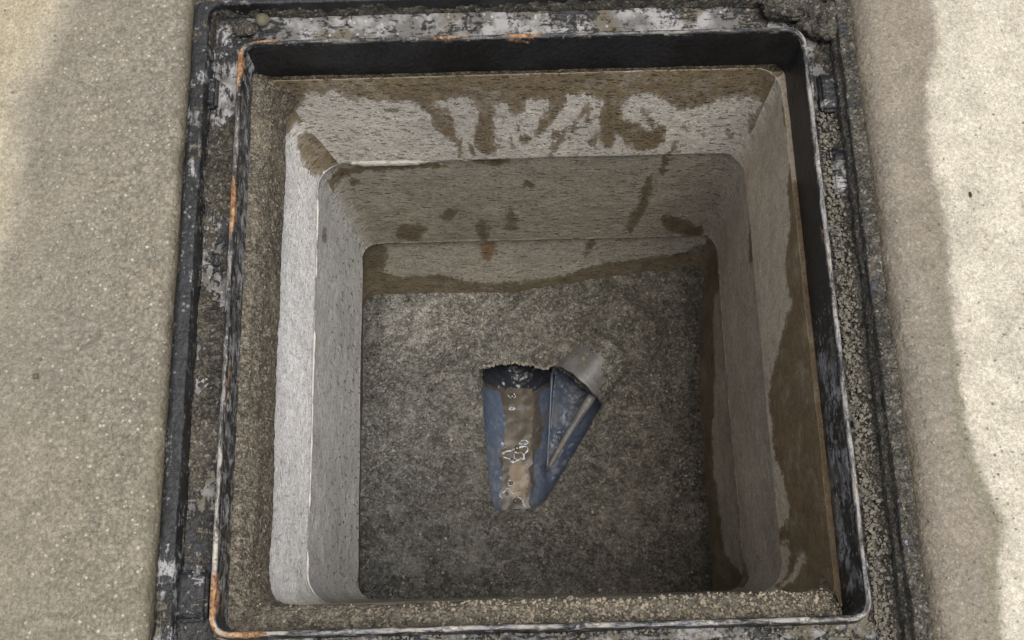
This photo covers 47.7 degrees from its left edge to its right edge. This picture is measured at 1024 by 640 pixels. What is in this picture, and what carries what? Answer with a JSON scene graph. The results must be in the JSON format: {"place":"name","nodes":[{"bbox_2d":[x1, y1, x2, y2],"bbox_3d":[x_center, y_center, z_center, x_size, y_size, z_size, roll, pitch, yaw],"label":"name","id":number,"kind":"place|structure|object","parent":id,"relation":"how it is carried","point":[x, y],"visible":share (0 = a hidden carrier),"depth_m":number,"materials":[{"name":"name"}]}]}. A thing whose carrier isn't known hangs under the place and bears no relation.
{"place":"outdoors","nodes":[
{"label":"outdoors","id":0,"kind":"place"},
{"bbox_2d":[0,0,1023,639],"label":"pavement","id":1,"kind":"structure","parent":0,"point":[942,60],"depth_m":1.26,"materials":[{"name":"concrete"}]},
{"bbox_2d":[226,64,842,639],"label":"concrete chamber","id":2,"kind":"object","parent":1,"relation":"in","point":[476,182],"visible":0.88,"depth_m":1.52,"materials":[{"name":"grey concrete"}]},
{"bbox_2d":[228,74,286,619],"bbox_3d":[-0.291,0.016,1.333,0.039,0.062,0.666,-2,72,0],"label":"mortar grit","id":3,"kind":"object","parent":2,"relation":"on","point":[265,368],"visible":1,"depth_m":1.32,"materials":[{"name":"grey concrete"}]},
{"bbox_2d":[359,265,712,599],"bbox_3d":[0.042,0.182,1.869,0.586,0.109,0.575,-2,72,0],"label":"mortar benching","id":4,"kind":"object","parent":2,"relation":"in","point":[611,452],"visible":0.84,"depth_m":1.87,"materials":[{"name":"grey concrete"}]},
{"bbox_2d":[366,279,707,598],"bbox_3d":[0.035,0.190,1.850,0.543,0.070,0.512,-2,72,0],"label":"mortar grit","id":5,"kind":"object","parent":4,"relation":"on","point":[522,364],"visible":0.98,"depth_m":1.89,"materials":[{"name":"grey concrete"}]},
{"bbox_2d":[481,363,600,509],"bbox_3d":[0.054,0.193,1.916,0.232,0.089,0.328,-2,72,0],"label":"drain channel","id":6,"kind":"object","parent":4,"relation":"in","point":[566,407],"visible":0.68,"depth_m":1.94,"materials":[{"name":"blue plastic"}]},
{"bbox_2d":[500,388,534,509],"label":"water","id":7,"kind":"structure","parent":6,"relation":"in","point":[518,419],"depth_m":1.95,"materials":[{"name":"liquid"}]},
{"bbox_2d":[499,393,528,508],"bbox_3d":[0.001,0.221,1.946,0.057,0.003,0.201,-2,72,0],"label":"foam","id":8,"kind":"object","parent":7,"relation":"on","point":[523,457],"visible":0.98,"depth_m":1.94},
{"bbox_2d":[552,336,625,404],"bbox_3d":[0.149,0.072,1.938,0.112,0.115,0.132,39,77,12],"label":"grey pipe","id":9,"kind":"object","parent":4,"relation":"in","point":[595,366],"visible":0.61,"depth_m":1.89,"materials":[{"name":"plastic"}]},
{"bbox_2d":[256,588,841,629],"bbox_3d":[0.028,0.307,1.213,0.644,0.028,0.038,-2,72,0],"label":"mortar grit","id":10,"kind":"object","parent":2,"relation":"on","point":[645,605],"visible":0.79,"depth_m":1.21,"materials":[{"name":"grey concrete"}]},
{"bbox_2d":[153,0,916,639],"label":"manhole frame","id":11,"kind":"object","parent":1,"relation":"in","point":[193,600],"visible":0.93,"depth_m":1.32,"materials":[{"name":"metal"}]},
{"bbox_2d":[232,21,255,36],"bbox_3d":[-0.321,-0.349,1.388,0.030,0.013,0.020,-2,72,0],"label":"mortar lump","id":12,"kind":"object","parent":11,"relation":"on","point":[244,29],"visible":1,"depth_m":1.38,"materials":[{"name":"grey concrete"}]},
{"bbox_2d":[255,13,269,26],"bbox_3d":[-0.299,-0.360,1.389,0.017,0.015,0.017,-2,72,0],"label":"pebble","id":13,"kind":"object","parent":11,"relation":"on","point":[262,19],"visible":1,"depth_m":1.38,"materials":[{"name":"stone"}]},
{"bbox_2d":[179,10,900,639],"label":"mortar debris","id":14,"kind":"object","parent":11,"relation":"on","point":[205,416],"visible":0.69,"depth_m":1.27,"materials":[{"name":"grey concrete"}]},
{"bbox_2d":[178,0,932,639],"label":"mortar debris","id":15,"kind":"object","parent":11,"relation":"on","point":[908,584],"visible":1,"depth_m":1.27,"materials":[{"name":"grey concrete"}]},
{"bbox_2d":[268,110,900,639],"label":"mortar grit","id":16,"kind":"object","parent":11,"relation":"on","point":[882,630],"visible":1,"depth_m":1.23,"materials":[{"name":"grey concrete"}]},
{"bbox_2d":[757,0,821,22],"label":"mortar lump","id":17,"kind":"object","parent":11,"relation":"on","point":[781,11],"visible":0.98,"depth_m":1.37,"materials":[{"name":"grey concrete"}]},
{"bbox_2d":[794,0,852,41],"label":"mortar lump","id":18,"kind":"object","parent":11,"relation":"on","point":[816,23],"visible":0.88,"depth_m":1.37,"materials":[{"name":"grey concrete"}]}
]}

